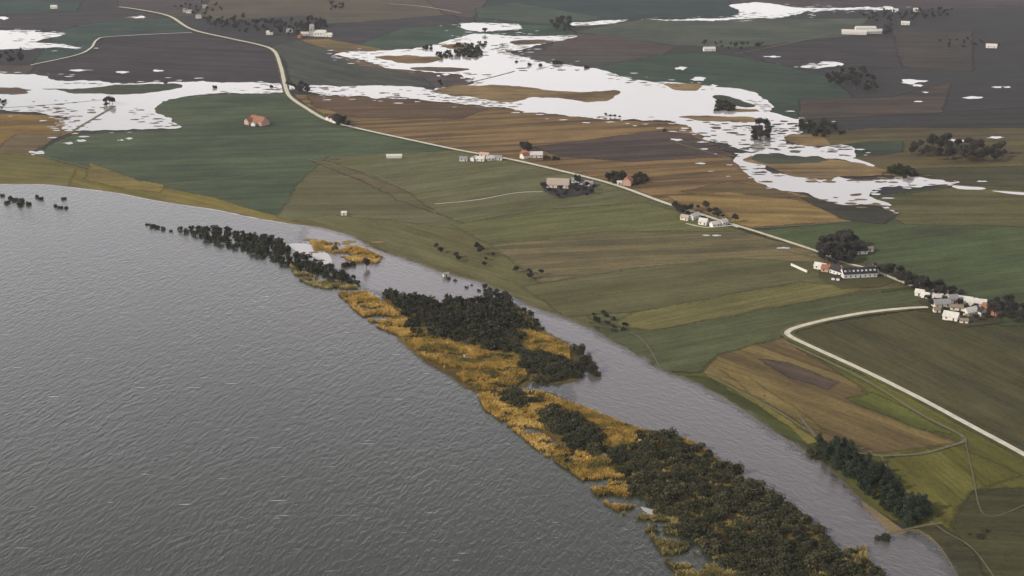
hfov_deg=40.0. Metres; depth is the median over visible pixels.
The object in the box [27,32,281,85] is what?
field
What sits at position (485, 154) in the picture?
house
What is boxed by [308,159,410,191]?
track
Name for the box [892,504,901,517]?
fir tree
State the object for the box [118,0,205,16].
field
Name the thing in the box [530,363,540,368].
willow bush
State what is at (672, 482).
willow bush
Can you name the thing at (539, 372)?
willow bush
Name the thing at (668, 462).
willow bush
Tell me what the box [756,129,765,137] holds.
tree
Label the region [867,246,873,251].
outbuilding
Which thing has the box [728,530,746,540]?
willow bush
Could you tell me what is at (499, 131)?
field
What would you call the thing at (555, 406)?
willow bush
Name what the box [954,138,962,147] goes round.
tree
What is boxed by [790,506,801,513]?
willow bush
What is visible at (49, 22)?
field
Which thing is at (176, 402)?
lake
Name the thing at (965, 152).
tree
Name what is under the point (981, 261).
field
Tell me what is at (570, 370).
willow bush
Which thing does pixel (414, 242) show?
field
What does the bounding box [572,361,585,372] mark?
willow bush
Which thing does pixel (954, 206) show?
field
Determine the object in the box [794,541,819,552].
willow bush
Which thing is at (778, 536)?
willow bush
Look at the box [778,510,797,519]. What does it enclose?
willow bush
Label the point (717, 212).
tree
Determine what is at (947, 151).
tree
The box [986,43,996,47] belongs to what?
house
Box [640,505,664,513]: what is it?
flood water
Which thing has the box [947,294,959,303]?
barn
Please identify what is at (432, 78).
field
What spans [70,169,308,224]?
field
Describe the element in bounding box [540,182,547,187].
tree
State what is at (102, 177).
field
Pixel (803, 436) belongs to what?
field
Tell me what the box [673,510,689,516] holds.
willow bush
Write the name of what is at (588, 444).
willow bush
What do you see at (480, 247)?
tree
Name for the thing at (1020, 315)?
tree
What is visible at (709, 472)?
willow bush
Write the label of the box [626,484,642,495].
willow bush
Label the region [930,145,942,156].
tree
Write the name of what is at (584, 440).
willow bush
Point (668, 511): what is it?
willow bush
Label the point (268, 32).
house
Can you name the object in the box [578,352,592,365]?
willow bush
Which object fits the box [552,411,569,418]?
willow bush
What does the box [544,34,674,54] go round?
field
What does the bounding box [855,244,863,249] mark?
tree
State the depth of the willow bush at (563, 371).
888.00 m
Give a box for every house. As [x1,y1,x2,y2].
[50,5,57,8]
[266,30,272,34]
[301,32,309,35]
[323,32,332,36]
[475,156,484,161]
[479,152,489,156]
[578,178,586,184]
[584,180,593,185]
[680,214,689,220]
[698,217,708,225]
[703,46,715,50]
[719,218,727,225]
[901,20,909,24]
[932,292,943,298]
[950,303,963,310]
[977,305,987,315]
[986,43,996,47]
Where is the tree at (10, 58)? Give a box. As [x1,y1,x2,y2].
[6,55,13,63]
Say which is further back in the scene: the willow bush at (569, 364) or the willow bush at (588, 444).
the willow bush at (569, 364)
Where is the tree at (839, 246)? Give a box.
[835,241,846,250]
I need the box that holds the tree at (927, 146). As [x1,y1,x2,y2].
[924,144,931,154]
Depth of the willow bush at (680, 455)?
769.89 m
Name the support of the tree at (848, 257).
on the field at (629, 289)
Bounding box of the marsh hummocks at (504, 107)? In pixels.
[9,7,957,209]
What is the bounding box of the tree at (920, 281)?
[914,275,929,288]
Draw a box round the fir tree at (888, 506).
[882,500,894,512]
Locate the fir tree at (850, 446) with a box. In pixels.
[845,439,855,452]
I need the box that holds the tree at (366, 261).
[362,257,369,267]
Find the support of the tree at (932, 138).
on the field at (1013, 138)
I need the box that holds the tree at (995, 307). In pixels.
[986,301,1003,316]
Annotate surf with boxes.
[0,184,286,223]
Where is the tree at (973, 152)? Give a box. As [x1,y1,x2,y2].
[970,149,977,158]
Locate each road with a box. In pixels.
[123,7,716,219]
[716,219,910,285]
[784,306,1023,455]
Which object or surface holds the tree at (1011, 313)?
on the field at (981, 261)
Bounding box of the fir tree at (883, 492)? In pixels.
[877,484,888,499]
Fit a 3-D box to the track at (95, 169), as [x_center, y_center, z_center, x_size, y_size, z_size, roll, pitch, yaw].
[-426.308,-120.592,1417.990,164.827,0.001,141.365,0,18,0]
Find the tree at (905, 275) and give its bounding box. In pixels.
[898,270,911,285]
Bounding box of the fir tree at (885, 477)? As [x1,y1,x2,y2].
[882,472,892,485]
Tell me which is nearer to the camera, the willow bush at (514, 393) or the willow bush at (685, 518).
the willow bush at (685, 518)
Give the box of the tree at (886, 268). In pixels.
[880,262,893,277]
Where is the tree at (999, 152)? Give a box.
[995,149,1003,159]
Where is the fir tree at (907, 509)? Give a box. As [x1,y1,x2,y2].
[897,501,914,522]
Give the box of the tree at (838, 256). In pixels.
[831,252,844,264]
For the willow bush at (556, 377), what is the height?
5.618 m
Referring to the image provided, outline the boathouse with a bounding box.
[442,272,449,276]
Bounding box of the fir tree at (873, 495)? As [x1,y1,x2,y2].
[871,490,876,499]
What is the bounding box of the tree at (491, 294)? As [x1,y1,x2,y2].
[486,290,496,297]
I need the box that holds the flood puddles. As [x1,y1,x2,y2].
[0,3,986,198]
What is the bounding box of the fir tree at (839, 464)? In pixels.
[830,451,845,469]
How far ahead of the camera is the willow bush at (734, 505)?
716.67 m
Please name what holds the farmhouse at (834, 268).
on the field at (629, 289)
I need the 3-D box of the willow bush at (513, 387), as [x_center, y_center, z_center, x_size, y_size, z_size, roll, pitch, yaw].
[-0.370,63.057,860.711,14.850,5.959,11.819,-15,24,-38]
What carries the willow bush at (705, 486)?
on the ground at (555, 436)
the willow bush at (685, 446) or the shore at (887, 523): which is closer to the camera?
the shore at (887, 523)
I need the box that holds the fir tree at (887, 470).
[884,468,893,477]
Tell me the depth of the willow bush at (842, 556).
666.87 m
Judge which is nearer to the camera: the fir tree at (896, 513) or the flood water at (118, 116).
the fir tree at (896, 513)
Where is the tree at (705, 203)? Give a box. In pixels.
[702,200,709,206]
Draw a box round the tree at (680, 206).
[676,204,684,213]
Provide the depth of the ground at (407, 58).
2072.70 m
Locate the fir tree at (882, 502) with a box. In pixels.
[877,497,885,505]
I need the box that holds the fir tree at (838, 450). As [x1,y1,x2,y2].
[832,444,846,463]
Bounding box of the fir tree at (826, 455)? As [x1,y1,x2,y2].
[820,444,831,459]
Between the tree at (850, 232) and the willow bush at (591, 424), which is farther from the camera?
the tree at (850, 232)
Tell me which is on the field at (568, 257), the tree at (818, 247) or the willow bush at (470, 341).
the tree at (818, 247)
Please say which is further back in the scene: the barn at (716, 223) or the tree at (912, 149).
the tree at (912, 149)
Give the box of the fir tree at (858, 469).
[850,461,864,478]
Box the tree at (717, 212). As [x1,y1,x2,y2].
[714,210,722,218]
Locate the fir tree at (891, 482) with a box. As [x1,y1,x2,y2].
[887,479,895,488]
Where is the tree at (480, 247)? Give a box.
[476,244,483,254]
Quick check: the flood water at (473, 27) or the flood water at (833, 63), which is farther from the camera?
the flood water at (473, 27)
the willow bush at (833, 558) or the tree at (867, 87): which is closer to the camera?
the willow bush at (833, 558)
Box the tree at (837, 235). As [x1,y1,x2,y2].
[832,229,844,240]
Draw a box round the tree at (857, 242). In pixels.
[853,239,864,244]
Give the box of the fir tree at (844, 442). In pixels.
[840,437,848,449]
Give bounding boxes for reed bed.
[289,264,357,288]
[309,239,381,262]
[338,290,411,336]
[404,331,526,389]
[477,388,562,459]
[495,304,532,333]
[522,328,570,358]
[532,389,715,459]
[542,434,635,514]
[636,509,738,575]
[842,543,871,575]
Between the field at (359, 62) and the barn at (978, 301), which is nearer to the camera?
the barn at (978, 301)
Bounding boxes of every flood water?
[0,31,80,50]
[0,73,296,131]
[29,151,44,154]
[290,243,331,263]
[303,85,481,105]
[335,34,803,133]
[457,23,523,32]
[571,20,627,26]
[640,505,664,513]
[655,3,891,20]
[691,77,705,80]
[699,124,855,159]
[730,153,951,208]
[799,61,845,67]
[840,158,869,164]
[865,198,891,205]
[901,79,927,83]
[951,186,983,189]
[963,96,982,98]
[992,190,1023,194]
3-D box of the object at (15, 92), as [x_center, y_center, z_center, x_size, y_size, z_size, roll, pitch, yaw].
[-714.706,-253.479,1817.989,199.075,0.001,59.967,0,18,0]
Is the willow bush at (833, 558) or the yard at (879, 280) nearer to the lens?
the willow bush at (833, 558)
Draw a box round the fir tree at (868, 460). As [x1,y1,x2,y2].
[862,452,873,465]
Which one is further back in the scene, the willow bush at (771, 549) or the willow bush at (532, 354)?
the willow bush at (532, 354)
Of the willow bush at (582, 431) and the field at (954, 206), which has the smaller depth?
the willow bush at (582, 431)
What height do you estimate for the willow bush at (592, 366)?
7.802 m
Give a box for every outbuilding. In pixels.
[813,262,825,268]
[821,264,830,271]
[831,274,840,280]
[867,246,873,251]
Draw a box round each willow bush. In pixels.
[16,197,24,201]
[347,261,355,265]
[452,334,467,342]
[463,338,475,344]
[474,336,486,342]
[479,338,501,350]
[497,390,519,398]
[499,344,510,352]
[499,395,515,401]
[501,334,512,341]
[501,341,512,345]
[502,384,519,394]
[508,341,523,353]
[509,334,519,342]
[512,399,526,408]
[517,360,533,368]
[517,395,530,403]
[518,354,531,361]
[519,349,531,356]
[527,356,540,364]
[527,368,536,373]
[528,350,543,356]
[528,396,542,403]
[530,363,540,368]
[531,374,550,383]
[535,354,552,365]
[536,369,544,375]
[540,349,551,355]
[540,415,558,429]
[541,407,559,416]
[543,367,554,376]
[543,402,564,412]
[545,372,564,380]
[546,359,565,370]
[548,353,565,363]
[548,423,559,433]
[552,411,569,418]
[554,415,568,422]
[555,369,567,376]
[557,368,573,373]
[557,423,570,435]
[560,436,570,441]
[561,420,575,430]
[562,360,573,368]
[563,431,576,437]
[565,415,583,421]
[565,437,582,451]
[566,368,581,377]
[568,418,581,426]
[569,410,578,418]
[570,343,585,355]
[571,436,590,443]
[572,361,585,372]
[574,432,587,438]
[577,425,588,432]
[577,429,586,435]
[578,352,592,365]
[579,420,595,426]
[579,441,595,447]
[584,447,602,456]
[586,430,594,438]
[587,361,598,373]
[587,425,601,433]
[589,442,602,452]
[591,430,608,443]
[592,370,601,376]
[604,445,624,452]
[608,449,620,459]
[611,458,622,464]
[614,465,635,475]
[617,448,637,459]
[621,462,632,469]
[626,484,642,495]
[627,441,648,452]
[630,469,663,489]
[635,429,645,439]
[635,464,653,472]
[635,479,661,494]
[644,441,657,447]
[645,492,664,504]
[646,430,658,440]
[649,450,663,459]
[653,473,666,481]
[655,499,672,507]
[655,504,677,516]
[656,426,678,440]
[656,447,671,456]
[659,435,675,445]
[659,486,684,502]
[663,457,674,466]
[664,471,672,477]
[664,482,686,490]
[667,480,678,485]
[668,521,688,530]
[670,447,690,463]
[670,463,688,472]
[672,470,688,483]
[673,436,685,445]
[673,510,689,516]
[675,500,696,513]
[675,513,698,523]
[678,497,693,502]
[678,522,701,538]
[679,482,696,493]
[681,443,691,452]
[681,461,690,465]
[683,467,694,476]
[684,491,695,497]
[685,475,701,482]
[687,514,705,522]
[688,442,705,452]
[689,454,700,461]
[691,497,700,505]
[695,486,711,496]
[696,481,711,490]
[698,466,717,479]
[698,494,725,506]
[698,521,708,534]
[699,506,712,515]
[701,456,713,463]
[701,529,721,543]
[701,538,725,555]
[702,449,712,457]
[704,511,720,523]
[707,529,723,541]
[708,487,730,496]
[712,504,727,511]
[713,459,732,469]
[713,505,730,519]
[714,491,729,502]
[716,467,736,477]
[716,521,725,528]
[717,552,746,568]
[719,472,733,483]
[719,542,738,553]
[722,500,738,509]
[723,526,738,533]
[725,461,744,473]
[728,483,742,492]
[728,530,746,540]
[730,475,744,485]
[730,506,743,514]
[730,516,742,522]
[730,536,756,548]
[733,567,759,575]
[734,519,753,529]
[736,556,760,571]
[738,544,755,556]
[740,482,752,490]
[741,487,760,500]
[741,503,770,522]
[744,477,767,488]
[744,534,768,554]
[748,547,768,558]
[750,521,769,537]
[752,559,774,575]
[756,486,766,495]
[757,530,775,544]
[757,553,776,563]
[760,493,793,516]
[762,487,785,503]
[763,518,777,525]
[765,504,782,518]
[765,522,785,535]
[766,540,776,546]
[768,546,776,557]
[769,571,785,575]
[772,530,784,542]
[772,545,796,565]
[772,556,791,575]
[774,519,782,525]
[776,538,796,552]
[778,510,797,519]
[779,501,797,508]
[782,525,792,532]
[784,515,798,525]
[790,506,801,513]
[790,529,809,542]
[790,558,803,570]
[791,523,805,530]
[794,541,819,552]
[796,512,812,524]
[802,536,818,546]
[802,549,830,570]
[806,447,818,454]
[808,521,826,534]
[810,454,818,458]
[814,442,827,450]
[817,533,830,541]
[817,541,842,556]
[820,552,838,561]
[822,538,837,546]
[829,567,850,575]
[831,559,847,568]
[835,552,853,560]
[838,560,864,575]
[845,548,857,554]
[859,557,873,568]
[870,565,885,575]
[875,533,890,541]
[975,533,983,539]
[981,527,987,532]
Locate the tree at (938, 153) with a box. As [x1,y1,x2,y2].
[934,151,942,159]
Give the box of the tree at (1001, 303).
[997,300,1005,308]
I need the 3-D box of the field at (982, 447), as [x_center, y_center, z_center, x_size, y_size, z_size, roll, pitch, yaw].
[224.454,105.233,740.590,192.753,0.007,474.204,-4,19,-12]
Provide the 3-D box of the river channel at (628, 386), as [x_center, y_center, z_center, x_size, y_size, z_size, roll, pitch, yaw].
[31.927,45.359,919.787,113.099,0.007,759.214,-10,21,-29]
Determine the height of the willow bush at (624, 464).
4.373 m
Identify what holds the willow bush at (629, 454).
on the ground at (555, 436)
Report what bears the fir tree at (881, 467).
on the field at (982, 447)
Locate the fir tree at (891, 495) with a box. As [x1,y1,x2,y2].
[885,488,896,504]
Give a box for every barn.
[530,151,542,157]
[546,178,569,187]
[690,211,700,220]
[709,220,720,226]
[841,29,866,34]
[854,26,876,29]
[866,29,881,33]
[931,298,950,307]
[933,306,940,312]
[942,310,960,320]
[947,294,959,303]
[962,306,977,316]
[963,297,972,305]
[972,298,986,305]
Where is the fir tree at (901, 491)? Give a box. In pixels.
[898,488,905,496]
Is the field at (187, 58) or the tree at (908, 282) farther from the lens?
the field at (187, 58)
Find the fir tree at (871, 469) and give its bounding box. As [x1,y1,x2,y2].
[862,462,879,478]
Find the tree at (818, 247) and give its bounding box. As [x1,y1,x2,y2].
[816,245,822,250]
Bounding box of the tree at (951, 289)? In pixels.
[945,286,955,293]
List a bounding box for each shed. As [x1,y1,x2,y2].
[459,156,467,160]
[486,155,494,160]
[495,155,502,160]
[914,288,925,295]
[921,291,930,297]
[959,318,968,322]
[980,302,990,310]
[991,310,1002,316]
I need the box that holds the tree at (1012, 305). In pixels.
[1005,301,1018,310]
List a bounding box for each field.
[0,0,82,13]
[0,6,168,31]
[0,65,35,73]
[0,113,67,153]
[0,134,59,152]
[0,154,86,185]
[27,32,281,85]
[31,18,192,64]
[38,94,453,216]
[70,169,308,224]
[83,162,163,191]
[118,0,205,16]
[197,0,443,22]
[271,39,433,90]
[278,152,880,329]
[288,14,461,43]
[292,215,632,351]
[295,95,839,227]
[301,39,381,52]
[308,95,491,118]
[309,159,440,213]
[331,151,734,227]
[334,54,417,73]
[358,24,575,48]
[417,71,468,87]
[427,0,486,17]
[450,203,759,246]
[473,0,740,24]
[475,2,602,24]
[491,231,834,282]
[515,50,657,68]
[521,258,908,316]
[534,131,734,160]
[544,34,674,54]
[573,18,867,47]
[587,51,853,118]
[589,289,921,373]
[613,281,869,329]
[668,192,849,227]
[670,373,831,463]
[678,336,1023,537]
[684,182,798,197]
[705,338,957,453]
[708,377,814,442]
[717,366,826,432]
[728,0,1023,12]
[738,36,901,72]
[760,186,1023,325]
[760,359,839,388]
[795,310,1023,447]
[798,82,953,119]
[799,197,901,224]
[804,107,1023,132]
[818,127,1023,189]
[846,392,950,433]
[850,141,902,157]
[871,188,1023,227]
[871,445,1021,520]
[891,26,973,70]
[915,166,1023,187]
[918,526,985,575]
[955,489,1023,575]
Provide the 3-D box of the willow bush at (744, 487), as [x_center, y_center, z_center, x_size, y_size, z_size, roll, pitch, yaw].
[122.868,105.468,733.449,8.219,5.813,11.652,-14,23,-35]
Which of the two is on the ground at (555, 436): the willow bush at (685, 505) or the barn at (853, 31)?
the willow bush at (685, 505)
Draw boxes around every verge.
[121,7,913,285]
[780,305,1023,459]
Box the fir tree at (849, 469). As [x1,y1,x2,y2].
[840,460,854,476]
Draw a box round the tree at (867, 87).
[863,85,871,89]
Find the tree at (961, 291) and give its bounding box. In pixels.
[957,288,964,294]
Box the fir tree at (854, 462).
[850,457,858,466]
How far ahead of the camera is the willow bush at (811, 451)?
778.78 m
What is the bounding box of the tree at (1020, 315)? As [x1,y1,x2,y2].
[1017,310,1023,324]
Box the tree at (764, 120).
[760,118,770,124]
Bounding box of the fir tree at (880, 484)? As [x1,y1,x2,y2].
[877,479,883,488]
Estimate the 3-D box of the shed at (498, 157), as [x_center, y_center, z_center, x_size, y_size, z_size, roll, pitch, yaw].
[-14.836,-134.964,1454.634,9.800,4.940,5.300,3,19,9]
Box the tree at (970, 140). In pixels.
[967,137,975,147]
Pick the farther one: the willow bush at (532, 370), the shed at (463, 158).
the shed at (463, 158)
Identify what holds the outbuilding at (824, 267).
on the field at (629, 289)
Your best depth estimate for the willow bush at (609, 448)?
781.62 m
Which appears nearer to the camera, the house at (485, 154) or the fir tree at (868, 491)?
the fir tree at (868, 491)
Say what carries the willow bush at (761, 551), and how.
on the ground at (555, 436)
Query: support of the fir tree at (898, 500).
on the field at (982, 447)
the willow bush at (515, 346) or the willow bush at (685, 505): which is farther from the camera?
the willow bush at (515, 346)
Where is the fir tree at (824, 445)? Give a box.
[819,442,826,453]
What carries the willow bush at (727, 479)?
on the ground at (555, 436)
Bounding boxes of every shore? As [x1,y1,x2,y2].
[0,183,958,575]
[861,500,906,533]
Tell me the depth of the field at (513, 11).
2545.93 m
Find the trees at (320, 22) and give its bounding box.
[4,0,1000,56]
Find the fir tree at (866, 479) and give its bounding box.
[856,470,872,490]
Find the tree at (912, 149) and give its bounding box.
[908,145,915,152]
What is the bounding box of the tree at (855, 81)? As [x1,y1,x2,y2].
[852,78,859,89]
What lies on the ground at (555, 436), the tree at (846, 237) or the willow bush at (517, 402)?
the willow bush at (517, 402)
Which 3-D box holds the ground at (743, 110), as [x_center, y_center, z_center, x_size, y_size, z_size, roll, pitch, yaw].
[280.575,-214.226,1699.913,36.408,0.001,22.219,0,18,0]
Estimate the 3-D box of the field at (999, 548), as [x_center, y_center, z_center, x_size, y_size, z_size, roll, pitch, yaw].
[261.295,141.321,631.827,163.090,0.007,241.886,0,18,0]
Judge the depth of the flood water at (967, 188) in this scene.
1341.43 m
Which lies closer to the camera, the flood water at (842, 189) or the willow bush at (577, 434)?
the willow bush at (577, 434)
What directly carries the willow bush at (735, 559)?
on the ground at (555, 436)
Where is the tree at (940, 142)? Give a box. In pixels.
[934,138,947,146]
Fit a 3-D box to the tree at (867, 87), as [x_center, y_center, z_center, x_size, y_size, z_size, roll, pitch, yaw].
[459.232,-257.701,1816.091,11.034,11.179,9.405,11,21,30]
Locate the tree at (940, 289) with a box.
[935,285,944,293]
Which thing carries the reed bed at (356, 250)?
on the river channel at (628, 386)
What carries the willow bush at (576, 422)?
on the ground at (555, 436)
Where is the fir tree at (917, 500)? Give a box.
[911,492,922,507]
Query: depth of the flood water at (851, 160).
1451.79 m
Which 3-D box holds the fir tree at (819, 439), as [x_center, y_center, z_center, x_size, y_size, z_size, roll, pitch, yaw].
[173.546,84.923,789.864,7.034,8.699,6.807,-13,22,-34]
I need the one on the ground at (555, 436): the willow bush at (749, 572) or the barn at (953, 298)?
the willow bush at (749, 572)
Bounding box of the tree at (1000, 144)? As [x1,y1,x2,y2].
[995,140,1006,148]
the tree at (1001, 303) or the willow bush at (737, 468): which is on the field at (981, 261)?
the tree at (1001, 303)
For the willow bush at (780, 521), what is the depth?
701.38 m
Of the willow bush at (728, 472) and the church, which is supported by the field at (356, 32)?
the church
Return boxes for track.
[31,32,189,64]
[32,153,153,185]
[69,106,114,132]
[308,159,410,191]
[430,71,513,91]
[437,191,542,203]
[579,323,660,366]
[678,143,731,158]
[686,223,737,227]
[706,375,808,430]
[735,34,829,53]
[739,221,849,227]
[783,341,966,456]
[784,250,909,286]
[797,414,880,456]
[880,456,993,575]
[890,522,942,533]
[965,441,1023,516]
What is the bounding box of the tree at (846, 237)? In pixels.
[840,232,853,250]
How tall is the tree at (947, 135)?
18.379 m
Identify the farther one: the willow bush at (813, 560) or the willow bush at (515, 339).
the willow bush at (515, 339)
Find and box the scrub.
[0,41,918,340]
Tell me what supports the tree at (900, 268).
on the field at (981, 261)
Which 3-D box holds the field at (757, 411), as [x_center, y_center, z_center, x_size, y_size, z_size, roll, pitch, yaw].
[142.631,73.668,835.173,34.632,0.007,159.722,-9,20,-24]
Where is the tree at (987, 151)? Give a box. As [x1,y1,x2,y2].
[983,147,991,159]
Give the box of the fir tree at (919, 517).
[911,507,923,522]
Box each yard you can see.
[540,180,592,197]
[819,261,896,288]
[917,291,1003,326]
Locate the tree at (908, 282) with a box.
[904,279,911,288]
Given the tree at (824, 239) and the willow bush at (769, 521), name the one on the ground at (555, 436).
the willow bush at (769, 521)
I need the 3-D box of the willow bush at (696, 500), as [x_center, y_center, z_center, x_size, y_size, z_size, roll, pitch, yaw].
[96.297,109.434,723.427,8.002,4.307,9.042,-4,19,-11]
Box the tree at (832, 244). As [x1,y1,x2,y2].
[826,240,837,250]
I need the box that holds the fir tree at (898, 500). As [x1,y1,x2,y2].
[894,497,902,508]
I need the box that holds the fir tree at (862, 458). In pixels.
[858,454,865,461]
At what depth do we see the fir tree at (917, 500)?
717.23 m
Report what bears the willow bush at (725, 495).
on the ground at (555, 436)
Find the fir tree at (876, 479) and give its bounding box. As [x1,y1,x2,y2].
[873,474,879,482]
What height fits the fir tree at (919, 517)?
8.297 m
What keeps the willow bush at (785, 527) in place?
on the ground at (555, 436)
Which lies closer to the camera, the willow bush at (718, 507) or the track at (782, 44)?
the willow bush at (718, 507)
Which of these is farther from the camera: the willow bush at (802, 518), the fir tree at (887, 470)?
the fir tree at (887, 470)
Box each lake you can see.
[0,184,955,575]
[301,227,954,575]
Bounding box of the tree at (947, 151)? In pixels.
[944,147,951,158]
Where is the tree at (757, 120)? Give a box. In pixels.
[755,118,761,125]
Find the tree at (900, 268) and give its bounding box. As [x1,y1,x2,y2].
[895,265,904,271]
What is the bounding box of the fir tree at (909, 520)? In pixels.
[900,512,915,526]
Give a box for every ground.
[0,0,1023,528]
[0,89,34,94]
[43,83,179,93]
[373,55,443,62]
[382,293,578,383]
[410,66,469,70]
[432,85,618,103]
[440,43,466,47]
[490,389,835,575]
[510,39,552,43]
[666,83,702,91]
[680,116,756,122]
[711,94,755,106]
[729,109,757,112]
[743,154,887,176]
[749,153,823,164]
[784,133,829,145]
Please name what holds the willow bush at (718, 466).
on the ground at (555, 436)
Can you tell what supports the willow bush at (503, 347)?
on the ground at (573, 357)
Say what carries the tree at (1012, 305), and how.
on the field at (981, 261)
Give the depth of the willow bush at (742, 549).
673.76 m
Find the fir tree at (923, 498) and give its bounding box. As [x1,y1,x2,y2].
[916,493,932,512]
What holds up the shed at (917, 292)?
on the field at (691, 347)
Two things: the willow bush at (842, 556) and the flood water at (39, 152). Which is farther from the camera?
the flood water at (39, 152)
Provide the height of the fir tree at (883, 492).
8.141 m
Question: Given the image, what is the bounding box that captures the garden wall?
[791,263,807,272]
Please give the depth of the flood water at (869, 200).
1292.31 m
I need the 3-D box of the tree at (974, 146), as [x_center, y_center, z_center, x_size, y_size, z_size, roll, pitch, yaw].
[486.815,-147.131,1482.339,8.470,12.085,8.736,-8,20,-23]
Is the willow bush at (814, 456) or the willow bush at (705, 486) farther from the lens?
the willow bush at (814, 456)
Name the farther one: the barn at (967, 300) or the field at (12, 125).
the field at (12, 125)
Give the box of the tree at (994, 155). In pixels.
[990,153,998,158]
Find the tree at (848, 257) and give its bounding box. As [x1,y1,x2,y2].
[844,254,853,262]
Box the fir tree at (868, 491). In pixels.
[864,483,873,495]
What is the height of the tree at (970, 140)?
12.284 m
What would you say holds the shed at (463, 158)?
on the field at (433, 179)
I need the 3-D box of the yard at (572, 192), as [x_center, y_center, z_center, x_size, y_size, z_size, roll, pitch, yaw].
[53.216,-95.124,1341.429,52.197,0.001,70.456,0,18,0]
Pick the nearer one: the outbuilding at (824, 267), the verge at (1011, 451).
the verge at (1011, 451)
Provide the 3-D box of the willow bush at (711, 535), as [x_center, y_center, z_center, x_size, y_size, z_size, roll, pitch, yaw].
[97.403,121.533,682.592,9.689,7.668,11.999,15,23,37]
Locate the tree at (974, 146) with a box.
[970,143,977,149]
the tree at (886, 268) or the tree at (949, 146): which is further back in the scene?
the tree at (949, 146)
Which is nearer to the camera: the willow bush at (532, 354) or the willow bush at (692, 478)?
the willow bush at (692, 478)
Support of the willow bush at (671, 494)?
on the ground at (555, 436)
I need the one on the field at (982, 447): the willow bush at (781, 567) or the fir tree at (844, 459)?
the fir tree at (844, 459)
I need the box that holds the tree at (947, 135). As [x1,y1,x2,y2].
[940,132,952,140]
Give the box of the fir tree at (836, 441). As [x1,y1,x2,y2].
[829,435,842,451]
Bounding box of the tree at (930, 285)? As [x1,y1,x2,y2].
[925,280,936,290]
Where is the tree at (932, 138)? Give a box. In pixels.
[926,133,937,145]
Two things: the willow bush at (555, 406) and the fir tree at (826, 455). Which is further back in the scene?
the willow bush at (555, 406)
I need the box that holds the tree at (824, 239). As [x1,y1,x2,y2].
[818,235,829,243]
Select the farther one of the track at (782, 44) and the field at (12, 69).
the track at (782, 44)
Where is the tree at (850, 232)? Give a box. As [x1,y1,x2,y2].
[842,228,854,236]
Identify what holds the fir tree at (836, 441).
on the field at (833, 411)
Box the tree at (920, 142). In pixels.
[917,139,924,145]
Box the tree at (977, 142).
[972,139,980,149]
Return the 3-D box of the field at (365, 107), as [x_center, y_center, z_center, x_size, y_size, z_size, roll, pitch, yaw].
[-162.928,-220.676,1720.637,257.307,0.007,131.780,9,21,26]
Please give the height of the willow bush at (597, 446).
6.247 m
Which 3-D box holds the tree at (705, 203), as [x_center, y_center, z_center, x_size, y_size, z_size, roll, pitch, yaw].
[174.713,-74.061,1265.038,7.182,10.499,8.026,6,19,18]
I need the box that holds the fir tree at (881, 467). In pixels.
[877,462,886,473]
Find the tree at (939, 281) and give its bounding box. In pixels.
[934,278,945,285]
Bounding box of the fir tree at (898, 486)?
[893,477,903,490]
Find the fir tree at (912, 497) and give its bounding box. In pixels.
[907,491,916,502]
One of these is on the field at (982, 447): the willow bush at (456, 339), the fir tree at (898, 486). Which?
the fir tree at (898, 486)
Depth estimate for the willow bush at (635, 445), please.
785.07 m
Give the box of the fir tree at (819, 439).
[814,432,823,444]
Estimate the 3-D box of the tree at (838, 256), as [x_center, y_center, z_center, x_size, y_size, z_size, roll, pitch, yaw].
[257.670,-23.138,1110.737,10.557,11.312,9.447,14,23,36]
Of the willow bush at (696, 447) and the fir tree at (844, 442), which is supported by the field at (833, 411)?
the fir tree at (844, 442)
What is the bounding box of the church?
[309,24,326,36]
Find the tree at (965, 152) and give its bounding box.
[959,146,970,161]
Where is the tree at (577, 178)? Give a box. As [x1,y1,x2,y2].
[573,173,581,181]
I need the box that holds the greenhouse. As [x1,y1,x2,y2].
[386,154,401,157]
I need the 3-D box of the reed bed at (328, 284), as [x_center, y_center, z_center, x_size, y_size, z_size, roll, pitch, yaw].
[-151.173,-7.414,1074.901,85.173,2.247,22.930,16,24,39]
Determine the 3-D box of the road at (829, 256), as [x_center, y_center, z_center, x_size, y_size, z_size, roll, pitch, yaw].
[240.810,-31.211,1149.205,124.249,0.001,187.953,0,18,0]
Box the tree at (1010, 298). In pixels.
[1002,294,1014,302]
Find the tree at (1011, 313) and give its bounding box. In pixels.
[1005,310,1016,322]
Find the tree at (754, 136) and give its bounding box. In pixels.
[751,133,757,140]
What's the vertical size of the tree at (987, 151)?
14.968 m
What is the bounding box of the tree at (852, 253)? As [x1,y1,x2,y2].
[846,250,855,261]
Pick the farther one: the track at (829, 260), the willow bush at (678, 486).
the track at (829, 260)
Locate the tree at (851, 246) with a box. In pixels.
[845,241,857,250]
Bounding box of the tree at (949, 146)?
[945,144,952,148]
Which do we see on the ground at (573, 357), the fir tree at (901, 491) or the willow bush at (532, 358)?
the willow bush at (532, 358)
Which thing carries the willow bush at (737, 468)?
on the ground at (555, 436)
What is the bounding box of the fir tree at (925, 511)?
[919,503,932,516]
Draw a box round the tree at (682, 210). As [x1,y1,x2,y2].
[678,207,685,212]
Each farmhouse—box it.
[244,115,269,125]
[520,150,529,158]
[622,175,632,185]
[828,263,851,274]
[840,265,877,277]
[851,246,868,254]
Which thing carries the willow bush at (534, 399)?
on the ground at (555, 436)
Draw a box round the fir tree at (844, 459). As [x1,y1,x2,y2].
[841,453,849,464]
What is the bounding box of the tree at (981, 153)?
[975,149,985,161]
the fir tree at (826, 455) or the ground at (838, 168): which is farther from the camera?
the ground at (838, 168)
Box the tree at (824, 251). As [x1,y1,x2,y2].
[817,244,834,262]

